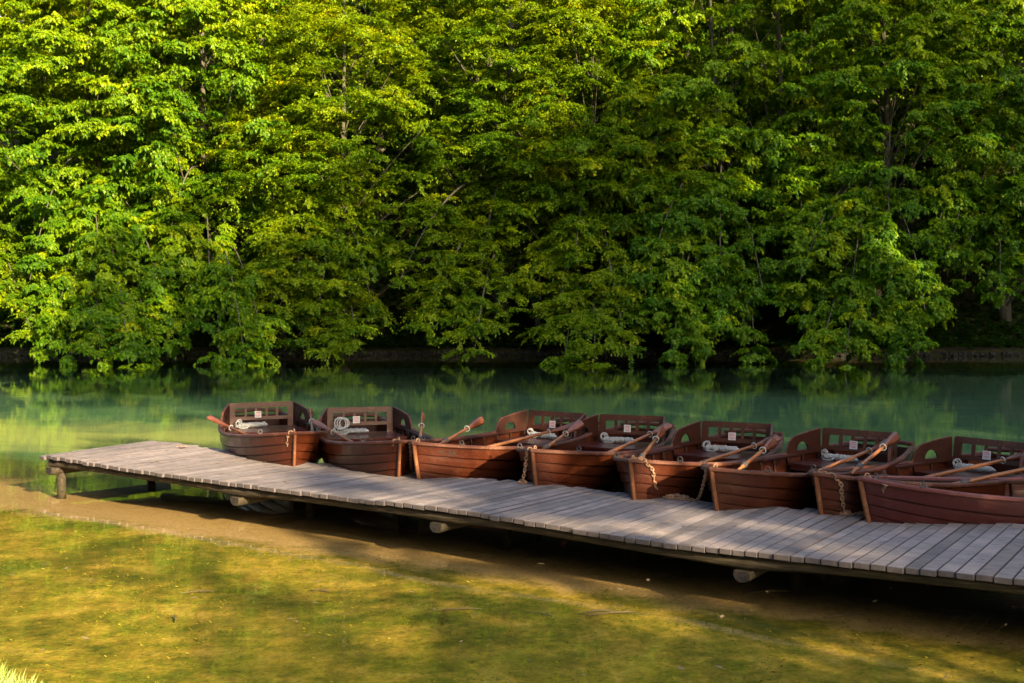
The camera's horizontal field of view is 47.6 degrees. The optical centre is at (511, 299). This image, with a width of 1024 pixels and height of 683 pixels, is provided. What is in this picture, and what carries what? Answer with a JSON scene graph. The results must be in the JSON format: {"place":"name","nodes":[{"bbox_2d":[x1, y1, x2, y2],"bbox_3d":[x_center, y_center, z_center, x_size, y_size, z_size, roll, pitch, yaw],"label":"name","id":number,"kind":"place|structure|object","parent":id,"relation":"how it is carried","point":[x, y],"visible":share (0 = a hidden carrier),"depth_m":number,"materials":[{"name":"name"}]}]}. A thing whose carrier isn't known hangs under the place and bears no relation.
{"place":"outdoors","nodes":[
{"label":"outdoors","id":0,"kind":"place"},
{"bbox_2d":[0,458,1023,682],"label":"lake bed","id":1,"kind":"object","parent":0,"point":[925,613],"visible":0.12,"depth_m":10.13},
{"bbox_2d":[180,589,214,593],"bbox_3d":[-2.864,2.651,10.568,0.301,0.022,0.057,0,0,-12],"label":"twig","id":2,"kind":"object","parent":1,"relation":"on","point":[203,590],"visible":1,"depth_m":10.55,"materials":[{"name":"brown wood"}]},
{"bbox_2d":[310,589,329,591],"bbox_3d":[-1.751,2.659,10.639,0.202,0.022,0.057,0,0,17],"label":"twig","id":3,"kind":"object","parent":1,"relation":"on","point":[325,590],"visible":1,"depth_m":10.63,"materials":[{"name":"brown wood"}]},
{"bbox_2d":[442,606,481,610],"bbox_3d":[-0.423,2.636,9.919,0.341,0.022,0.058,0,0,-3],"label":"twig","id":4,"kind":"object","parent":1,"relation":"on","point":[459,608],"visible":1,"depth_m":9.90,"materials":[{"name":"brown wood"}]},
{"bbox_2d":[0,508,1023,682],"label":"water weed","id":5,"kind":"object","parent":1,"relation":"on","point":[400,613],"visible":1,"depth_m":9.61,"materials":[{"name":"green plant"}]},
{"bbox_2d":[10,444,1016,677],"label":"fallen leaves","id":6,"kind":"object","parent":1,"relation":"on","point":[721,616],"visible":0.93,"depth_m":9.92,"materials":[{"name":"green plant"}]},
{"bbox_2d":[39,440,1023,594],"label":"wooden jetty","id":7,"kind":"object","parent":1,"relation":"on","point":[757,542],"visible":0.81,"depth_m":11.38,"materials":[{"name":"grey wood"}]},
{"bbox_2d":[527,612,552,616],"bbox_3d":[0.248,2.635,9.761,0.251,0.022,0.057,0,0,34],"label":"twig","id":8,"kind":"object","parent":1,"relation":"on","point":[541,613],"visible":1,"depth_m":9.74,"materials":[{"name":"brown wood"}]},
{"bbox_2d":[578,608,610,613],"bbox_3d":[0.698,2.648,9.886,0.301,0.022,0.057,0,0,-20],"label":"twig","id":9,"kind":"object","parent":1,"relation":"on","point":[596,610],"visible":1,"depth_m":9.88,"materials":[{"name":"brown wood"}]},
{"bbox_2d":[586,610,633,615],"bbox_3d":[0.824,2.650,9.841,0.421,0.022,0.058,0,0,-14],"label":"twig","id":10,"kind":"object","parent":1,"relation":"on","point":[609,612],"visible":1,"depth_m":9.83,"materials":[{"name":"brown wood"}]},
{"bbox_2d":[751,589,788,592],"bbox_3d":[2.391,2.703,10.786,0.361,0.022,0.058,0,0,-6],"label":"twig","id":11,"kind":"object","parent":1,"relation":"on","point":[772,590],"visible":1,"depth_m":10.77,"materials":[{"name":"brown wood"}]},
{"bbox_2d":[823,613,855,617],"bbox_3d":[2.785,2.687,9.887,0.301,0.022,0.057,0,0,-12],"label":"twig","id":12,"kind":"object","parent":1,"relation":"on","point":[842,614],"visible":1,"depth_m":9.87,"materials":[{"name":"brown wood"}]},
{"bbox_2d":[0,356,1023,476],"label":"lake water","id":13,"kind":"structure","parent":0,"point":[51,405],"depth_m":30.69,"materials":[{"name":"green liquid"}]},
{"bbox_2d":[218,401,330,466],"bbox_3d":[-3.427,2.104,16.670,1.499,1.056,3.831,0,0,-20],"label":"rowing boat","id":14,"kind":"object","parent":13,"relation":"on","point":[267,443],"visible":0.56,"depth_m":15.76,"materials":[{"name":"wood"}]},
{"bbox_2d":[206,415,246,433],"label":"oar","id":15,"kind":"object","parent":14,"relation":"on","point":[212,418],"visible":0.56,"depth_m":16.71,"materials":[{"name":"brown wood"}]},
{"bbox_2d":[235,419,267,428],"bbox_3d":[-3.974,1.881,17.701,0.516,0.146,0.124,0,0,-28],"label":"rope","id":16,"kind":"object","parent":14,"relation":"on","point":[240,425],"visible":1,"depth_m":17.67,"materials":[{"name":"white fabric"}]},
{"bbox_2d":[286,430,292,446],"bbox_3d":[-2.895,1.915,15.039,0.116,0.478,0.302,0,0,-25],"label":"mooring chain","id":17,"kind":"object","parent":14,"relation":"hanging from","point":[287,443],"visible":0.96,"depth_m":14.92,"materials":[{"name":"metal"}]},
{"bbox_2d":[309,408,314,430],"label":"oar","id":18,"kind":"object","parent":14,"relation":"on","point":[311,418],"visible":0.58,"depth_m":16.54,"materials":[{"name":"brown wood"}]},
{"bbox_2d":[317,406,434,476],"bbox_3d":[-1.881,2.103,15.812,1.499,1.056,3.831,0,0,-16],"label":"rowing boat","id":19,"kind":"object","parent":13,"relation":"on","point":[373,450],"visible":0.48,"depth_m":15.11,"materials":[{"name":"wood"}]},
{"bbox_2d":[311,419,351,440],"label":"oar","id":20,"kind":"object","parent":19,"relation":"on","point":[318,423],"visible":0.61,"depth_m":16.03,"materials":[{"name":"brown wood"}]},
{"bbox_2d":[333,417,368,434],"bbox_3d":[-2.335,1.820,16.849,0.520,0.256,0.127,0,0,-16],"label":"rope","id":21,"kind":"object","parent":19,"relation":"on","point":[341,429],"visible":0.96,"depth_m":16.80,"materials":[{"name":"white fabric"}]},
{"bbox_2d":[392,439,417,472],"bbox_3d":[-1.295,1.920,14.236,0.329,0.490,0.698,0,0,0],"label":"mooring chain","id":22,"kind":"object","parent":19,"relation":"hanging from","point":[410,460],"visible":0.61,"depth_m":14.09,"materials":[{"name":"metal"}]},
{"bbox_2d":[418,411,424,439],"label":"oar","id":23,"kind":"object","parent":19,"relation":"on","point":[421,424],"visible":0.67,"depth_m":15.70,"materials":[{"name":"brown wood"}]},
{"bbox_2d":[408,410,598,481],"bbox_3d":[-0.093,2.109,15.401,1.499,1.056,3.831,0,0,35],"label":"rowing boat","id":24,"kind":"object","parent":13,"relation":"on","point":[471,456],"visible":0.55,"depth_m":14.43,"materials":[{"name":"wood"}]},
{"bbox_2d":[440,416,484,443],"bbox_3d":[-0.678,1.717,15.251,0.084,0.261,1.414,0,0,22],"label":"oar","id":25,"kind":"object","parent":24,"relation":"on","point":[477,422],"visible":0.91,"depth_m":15.45,"materials":[{"name":"brown wood"}]},
{"bbox_2d":[487,422,573,445],"bbox_3d":[0.042,1.763,14.705,1.980,0.356,0.108,0,0,-30],"label":"oar","id":26,"kind":"object","parent":24,"relation":"on","point":[565,427],"visible":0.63,"depth_m":14.82,"materials":[{"name":"brown wood"}]},
{"bbox_2d":[527,428,556,438],"bbox_3d":[0.418,1.892,16.414,0.514,0.138,0.123,0,0,37],"label":"rope","id":27,"kind":"object","parent":24,"relation":"on","point":[550,436],"visible":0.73,"depth_m":16.37,"materials":[{"name":"white fabric"}]},
{"bbox_2d":[516,414,675,492],"bbox_3d":[1.084,2.112,14.850,1.499,1.056,3.831,-1,0,27],"label":"rowing boat","id":28,"kind":"object","parent":13,"relation":"on","point":[591,465],"visible":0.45,"depth_m":13.72,"materials":[{"name":"wood"}]},
{"bbox_2d":[517,447,535,483],"bbox_3d":[0.156,1.903,13.298,0.103,0.455,0.275,0,0,-35],"label":"mooring chain","id":29,"kind":"object","parent":28,"relation":"hanging from","point":[522,481],"visible":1,"depth_m":13.29,"materials":[{"name":"grey metal"}]},
{"bbox_2d":[542,419,584,448],"bbox_3d":[0.594,1.692,14.408,0.088,0.305,1.335,0,0,28],"label":"oar","id":30,"kind":"object","parent":28,"relation":"on","point":[578,424],"visible":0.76,"depth_m":14.66,"materials":[{"name":"brown wood"}]},
{"bbox_2d":[600,432,633,442],"bbox_3d":[1.451,1.897,15.936,0.511,0.141,0.123,-1,0,25],"label":"rope","id":31,"kind":"object","parent":28,"relation":"on","point":[607,439],"visible":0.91,"depth_m":15.94,"materials":[{"name":"white fabric"}]},
{"bbox_2d":[607,422,672,451],"bbox_3d":[1.445,1.753,14.316,0.102,0.328,1.985,0,0,38],"label":"oar","id":32,"kind":"object","parent":28,"relation":"on","point":[666,425],"visible":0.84,"depth_m":14.58,"materials":[{"name":"brown wood"}]},
{"bbox_2d":[613,421,783,502],"bbox_3d":[2.252,2.111,13.951,1.499,1.056,3.831,-1,0,32],"label":"rowing boat","id":33,"kind":"object","parent":13,"relation":"on","point":[676,465],"visible":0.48,"depth_m":13.64,"materials":[{"name":"wood"}]},
{"bbox_2d":[639,426,665,458],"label":"oar","id":34,"kind":"object","parent":33,"relation":"on","point":[661,432],"visible":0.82,"depth_m":14.01,"materials":[{"name":"brown wood"}]},
{"bbox_2d":[632,457,707,501],"bbox_3d":[1.798,1.917,12.259,0.996,0.481,0.478,0,0,40],"label":"mooring chain","id":35,"kind":"object","parent":33,"relation":"hanging from","point":[678,496],"visible":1,"depth_m":12.38,"materials":[{"name":"metal"}]},
{"bbox_2d":[702,440,738,451],"bbox_3d":[2.698,1.897,14.993,0.519,0.137,0.124,-1,0,34],"label":"rope","id":36,"kind":"object","parent":33,"relation":"on","point":[709,447],"visible":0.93,"depth_m":15.01,"materials":[{"name":"grey fabric"}]},
{"bbox_2d":[699,434,781,461],"bbox_3d":[2.603,1.834,13.951,1.991,0.292,0.096,0,0,-40],"label":"oar","id":37,"kind":"object","parent":33,"relation":"on","point":[764,441],"visible":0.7,"depth_m":14.11,"materials":[{"name":"brown wood"}]},
{"bbox_2d":[701,428,914,510],"bbox_3d":[3.319,2.103,13.092,1.499,1.056,3.831,-1,0,44],"label":"rowing boat","id":38,"kind":"object","parent":13,"relation":"on","point":[784,479],"visible":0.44,"depth_m":12.46,"materials":[{"name":"wood"}]},
{"bbox_2d":[738,436,777,468],"bbox_3d":[2.750,1.719,13.039,0.084,0.223,1.497,0,0,28],"label":"oar","id":39,"kind":"object","parent":38,"relation":"on","point":[771,443],"visible":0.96,"depth_m":13.25,"materials":[{"name":"brown wood"}]},
{"bbox_2d":[821,449,857,462],"bbox_3d":[3.949,1.883,14.022,0.122,0.138,0.511,0,0,-41],"label":"rope","id":40,"kind":"object","parent":38,"relation":"on","point":[826,456],"visible":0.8,"depth_m":14.06,"materials":[{"name":"white fabric"}]},
{"bbox_2d":[807,439,886,472],"bbox_3d":[3.810,1.806,13.229,1.989,0.299,0.102,0,0,-42],"label":"oar","id":41,"kind":"object","parent":38,"relation":"on","point":[866,451],"visible":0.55,"depth_m":13.35,"materials":[{"name":"brown wood"}]},
{"bbox_2d":[808,436,1023,515],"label":"rowing boat","id":42,"kind":"object","parent":13,"relation":"on","point":[827,493],"visible":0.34,"depth_m":13.04,"materials":[{"name":"wood"}]},
{"bbox_2d":[819,471,887,515],"bbox_3d":[3.394,1.909,11.298,0.738,0.464,0.374,0,0,45],"label":"mooring chain","id":43,"kind":"object","parent":42,"relation":"hanging from","point":[849,513],"visible":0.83,"depth_m":11.36,"materials":[{"name":"grey metal"}]},
{"bbox_2d":[850,431,899,473],"bbox_3d":[3.967,1.656,12.676,0.084,0.309,1.539,0,0,35],"label":"oar","id":44,"kind":"object","parent":42,"relation":"on","point":[893,438],"visible":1,"depth_m":12.87,"materials":[{"name":"brown wood"}]},
{"bbox_2d":[952,458,995,472],"bbox_3d":[5.307,1.909,13.339,0.123,0.137,0.512,0,0,-41],"label":"rope","id":45,"kind":"object","parent":42,"relation":"on","point":[987,469],"visible":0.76,"depth_m":13.32,"materials":[{"name":"white fabric"}]},
{"bbox_2d":[926,451,1023,476],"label":"oar","id":46,"kind":"object","parent":42,"relation":"on","point":[1016,456],"visible":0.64,"depth_m":12.69,"materials":[{"name":"brown wood"}]},
{"bbox_2d":[857,470,1023,524],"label":"rowing boat","id":47,"kind":"object","parent":13,"relation":"on","point":[898,502],"visible":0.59,"depth_m":10.86,"materials":[{"name":"wood"}]},
{"bbox_2d":[952,467,1023,482],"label":"oar","id":48,"kind":"object","parent":47,"relation":"on","point":[985,477],"visible":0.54,"depth_m":11.77,"materials":[{"name":"brown wood"}]},
{"bbox_2d":[0,10,1023,356],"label":"hillside","id":49,"kind":"structure","parent":0,"point":[972,278],"depth_m":57.68,"materials":[{"name":"green plant"}]},
{"bbox_2d":[0,0,106,344],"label":"broadleaf tree","id":50,"kind":"object","parent":49,"relation":"on","point":[12,287],"visible":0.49,"depth_m":49.55,"materials":[{"name":"green plant"}]},
{"bbox_2d":[0,0,108,162],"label":"forest tree","id":51,"kind":"object","parent":49,"relation":"on","point":[12,91],"visible":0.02,"depth_m":68.83,"materials":[{"name":"green plant"}]},
{"bbox_2d":[0,0,139,250],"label":"broadleaf tree","id":52,"kind":"object","parent":49,"relation":"on","point":[22,139],"visible":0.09,"depth_m":57.60,"materials":[{"name":"green plant"}]},
{"bbox_2d":[0,0,248,366],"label":"broadleaf tree","id":53,"kind":"object","parent":49,"relation":"on","point":[101,287],"visible":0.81,"depth_m":48.72,"materials":[{"name":"green plant"}]},
{"bbox_2d":[27,7,240,170],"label":"forest tree","id":54,"kind":"object","parent":49,"relation":"on","point":[132,71],"visible":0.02,"depth_m":66.93,"materials":[{"name":"green plant"}]},
{"bbox_2d":[39,93,242,359],"bbox_3d":[-16.848,-3.380,50.752,9.506,11.937,12.063,0,0,0],"label":"broadleaf tree","id":55,"kind":"object","parent":49,"relation":"on","point":[94,150],"visible":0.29,"depth_m":50.25,"materials":[{"name":"green plant"}]},
{"bbox_2d":[0,0,282,198],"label":"broadleaf tree","id":56,"kind":"object","parent":49,"relation":"on","point":[185,34],"visible":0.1,"depth_m":58.53,"materials":[{"name":"green plant"}]},
{"bbox_2d":[96,1,286,171],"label":"forest tree","id":57,"kind":"object","parent":49,"relation":"on","point":[215,97],"visible":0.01,"depth_m":65.99,"materials":[{"name":"green plant"}]},
{"bbox_2d":[45,0,349,366],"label":"broadleaf tree","id":58,"kind":"object","parent":49,"relation":"on","point":[199,269],"visible":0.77,"depth_m":49.68,"materials":[{"name":"green plant"}]},
{"bbox_2d":[124,18,336,135],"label":"forest tree","id":59,"kind":"object","parent":49,"relation":"on","point":[175,62],"depth_m":73.36,"materials":[{"name":"green plant"}]},
{"bbox_2d":[167,6,341,154],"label":"forest tree","id":60,"kind":"object","parent":49,"relation":"on","point":[186,58],"visible":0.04,"depth_m":68.30,"materials":[{"name":"green plant"}]},
{"bbox_2d":[132,0,383,258],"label":"broadleaf tree","id":61,"kind":"object","parent":49,"relation":"on","point":[267,4],"visible":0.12,"depth_m":56.34,"materials":[{"name":"green plant"}]},
{"bbox_2d":[188,84,407,346],"bbox_3d":[-10.185,-3.676,51.889,10.734,12.566,13.590,0,0,0],"label":"broadleaf tree","id":62,"kind":"object","parent":49,"relation":"on","point":[294,224],"visible":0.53,"depth_m":50.74,"materials":[{"name":"green plant"}]},
{"bbox_2d":[215,0,388,135],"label":"forest tree","id":63,"kind":"object","parent":49,"relation":"on","point":[339,86],"visible":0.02,"depth_m":74.72,"materials":[{"name":"green plant"}]},
{"bbox_2d":[190,0,494,362],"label":"broadleaf tree","id":64,"kind":"object","parent":49,"relation":"on","point":[328,300],"visible":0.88,"depth_m":49.87,"materials":[{"name":"green plant"}]},
{"bbox_2d":[225,0,501,237],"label":"broadleaf tree","id":65,"kind":"object","parent":49,"relation":"on","point":[380,79],"visible":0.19,"depth_m":59.67,"materials":[{"name":"green plant"}]},
{"bbox_2d":[264,0,474,191],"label":"forest tree","id":66,"kind":"object","parent":49,"relation":"on","point":[429,115],"visible":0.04,"depth_m":67.39,"materials":[{"name":"green plant"}]},
{"bbox_2d":[334,28,428,88],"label":"forest tree","id":67,"kind":"object","parent":49,"relation":"on","point":[373,84],"depth_m":90.04,"materials":[{"name":"green plant"}]},
{"bbox_2d":[332,0,457,141],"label":"forest tree","id":68,"kind":"object","parent":49,"relation":"on","point":[374,63],"visible":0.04,"depth_m":80.58,"materials":[{"name":"green plant"}]},
{"bbox_2d":[329,0,545,198],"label":"forest tree","id":69,"kind":"object","parent":49,"relation":"on","point":[414,7],"visible":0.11,"depth_m":64.45,"materials":[{"name":"green plant"}]},
{"bbox_2d":[361,0,517,153],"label":"forest tree","id":70,"kind":"object","parent":49,"relation":"on","point":[428,100],"depth_m":73.91,"materials":[{"name":"green plant"}]},
{"bbox_2d":[409,14,482,106],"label":"forest tree","id":71,"kind":"object","parent":49,"relation":"on","point":[422,30],"visible":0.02,"depth_m":86.70,"materials":[{"name":"green plant"}]},
{"bbox_2d":[337,0,596,234],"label":"broadleaf tree","id":72,"kind":"object","parent":49,"relation":"on","point":[386,70],"visible":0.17,"depth_m":60.60,"materials":[{"name":"green plant"}]},
{"bbox_2d":[401,0,607,156],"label":"forest tree","id":73,"kind":"object","parent":49,"relation":"on","point":[442,87],"visible":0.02,"depth_m":68.75,"materials":[{"name":"green plant"}]},
{"bbox_2d":[351,0,669,362],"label":"broadleaf tree","id":74,"kind":"object","parent":49,"relation":"on","point":[472,276],"visible":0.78,"depth_m":50.64,"materials":[{"name":"green plant"}]},
{"bbox_2d":[0,243,1023,348],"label":"undergrowth","id":75,"kind":"object","parent":49,"relation":"on","point":[786,341],"visible":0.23,"depth_m":54.81,"materials":[{"name":"green plant"}]},
{"bbox_2d":[0,349,1023,356],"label":"stone edging","id":76,"kind":"object","parent":49,"relation":"on","point":[377,352],"visible":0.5,"depth_m":51.74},
{"bbox_2d":[438,72,636,339],"bbox_3d":[0.884,-4.158,53.925,10.305,12.739,10.335,0,0,40],"label":"broadleaf tree","id":77,"kind":"object","parent":49,"relation":"on","point":[526,264],"visible":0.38,"depth_m":51.66,"materials":[{"name":"green plant"}]},
{"bbox_2d":[449,0,703,224],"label":"broadleaf tree","id":78,"kind":"object","parent":49,"relation":"on","point":[579,53],"visible":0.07,"depth_m":58.11,"materials":[{"name":"green plant"}]},
{"bbox_2d":[503,0,696,159],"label":"forest tree","id":79,"kind":"object","parent":49,"relation":"on","point":[666,2],"visible":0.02,"depth_m":67.17,"materials":[{"name":"green plant"}]},
{"bbox_2d":[458,0,759,366],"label":"broadleaf tree","id":80,"kind":"object","parent":49,"relation":"on","point":[577,300],"visible":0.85,"depth_m":49.68,"materials":[{"name":"green plant"}]},
{"bbox_2d":[544,6,717,110],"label":"forest tree","id":81,"kind":"object","parent":49,"relation":"on","point":[597,104],"visible":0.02,"depth_m":76.60,"materials":[{"name":"green plant"}]},
{"bbox_2d":[539,0,739,158],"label":"forest tree","id":82,"kind":"object","parent":49,"relation":"on","point":[676,13],"visible":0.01,"depth_m":71.41,"materials":[{"name":"green plant"}]},
{"bbox_2d":[571,93,781,347],"bbox_3d":[6.527,-3.458,51.975,9.574,12.175,11.063,0,0,44],"label":"broadleaf tree","id":83,"kind":"object","parent":49,"relation":"on","point":[653,299],"visible":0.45,"depth_m":50.22,"materials":[{"name":"green plant"}]},
{"bbox_2d":[569,0,813,259],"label":"broadleaf tree","id":84,"kind":"object","parent":49,"relation":"on","point":[734,123],"visible":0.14,"depth_m":56.88,"materials":[{"name":"green plant"}]},
{"bbox_2d":[613,0,814,173],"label":"forest tree","id":85,"kind":"object","parent":49,"relation":"on","point":[772,40],"visible":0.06,"depth_m":67.61,"materials":[{"name":"green plant"}]},
{"bbox_2d":[644,1,783,122],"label":"forest tree","id":86,"kind":"object","parent":49,"relation":"on","point":[766,27],"visible":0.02,"depth_m":73.16,"materials":[{"name":"green plant"}]},
{"bbox_2d":[574,0,934,364],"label":"broadleaf tree","id":87,"kind":"object","parent":49,"relation":"on","point":[720,278],"visible":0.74,"depth_m":49.63,"materials":[{"name":"green plant"}]},
{"bbox_2d":[668,0,843,128],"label":"forest tree","id":88,"kind":"object","parent":49,"relation":"on","point":[832,69],"visible":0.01,"depth_m":78.24,"materials":[{"name":"green plant"}]},
{"bbox_2d":[690,0,925,203],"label":"broadleaf tree","id":89,"kind":"object","parent":49,"relation":"on","point":[755,113],"visible":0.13,"depth_m":57.96,"materials":[{"name":"green plant"}]},
{"bbox_2d":[716,74,916,338],"bbox_3d":[13.504,-3.858,51.573,10.247,12.984,13.177,0,0,0],"label":"broadleaf tree","id":90,"kind":"object","parent":49,"relation":"on","point":[796,302],"visible":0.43,"depth_m":51.42,"materials":[{"name":"green plant"}]},
{"bbox_2d":[736,0,910,177],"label":"forest tree","id":91,"kind":"object","parent":49,"relation":"on","point":[836,63],"visible":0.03,"depth_m":68.89,"materials":[{"name":"green plant"}]},
{"bbox_2d":[728,0,1023,367],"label":"broadleaf tree","id":92,"kind":"object","parent":49,"relation":"on","point":[852,292],"visible":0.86,"depth_m":48.07,"materials":[{"name":"green plant"}]},
{"bbox_2d":[753,0,1022,171],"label":"forest tree","id":93,"kind":"object","parent":49,"relation":"on","point":[833,57],"visible":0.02,"depth_m":68.84,"materials":[{"name":"green plant"}]},
{"bbox_2d":[784,0,1023,260],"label":"broadleaf tree","id":94,"kind":"object","parent":49,"relation":"on","point":[848,97],"visible":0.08,"depth_m":57.31,"materials":[{"name":"green plant"}]},
{"bbox_2d":[862,67,1023,316],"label":"broadleaf tree","id":95,"kind":"object","parent":49,"relation":"on","point":[982,112],"visible":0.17,"depth_m":54.52,"materials":[{"name":"green plant"}]},
{"bbox_2d":[863,0,1023,326],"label":"broadleaf tree","id":96,"kind":"object","parent":49,"relation":"on","point":[1001,297],"visible":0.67,"depth_m":49.93,"materials":[{"name":"green plant"}]},
{"bbox_2d":[874,0,1019,136],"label":"forest tree","id":97,"kind":"object","parent":49,"relation":"on","point":[897,94],"visible":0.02,"depth_m":77.14,"materials":[{"name":"green plant"}]},
{"bbox_2d":[938,0,1023,190],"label":"broadleaf tree","id":98,"kind":"object","parent":49,"relation":"on","point":[1019,52],"visible":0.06,"depth_m":57.53,"materials":[{"name":"green plant"}]},
{"bbox_2d":[0,347,1023,349],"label":"footpath","id":99,"kind":"structure","parent":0,"point":[547,348],"depth_m":52.45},
{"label":"near bank","id":100,"kind":"structure","parent":0,"visible":0},
{"bbox_2d":[0,660,42,682],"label":"bank grass","id":101,"kind":"structure","parent":100,"relation":"on","point":[5,677],"depth_m":7.38,"materials":[{"name":"yellow plant"}]}
]}

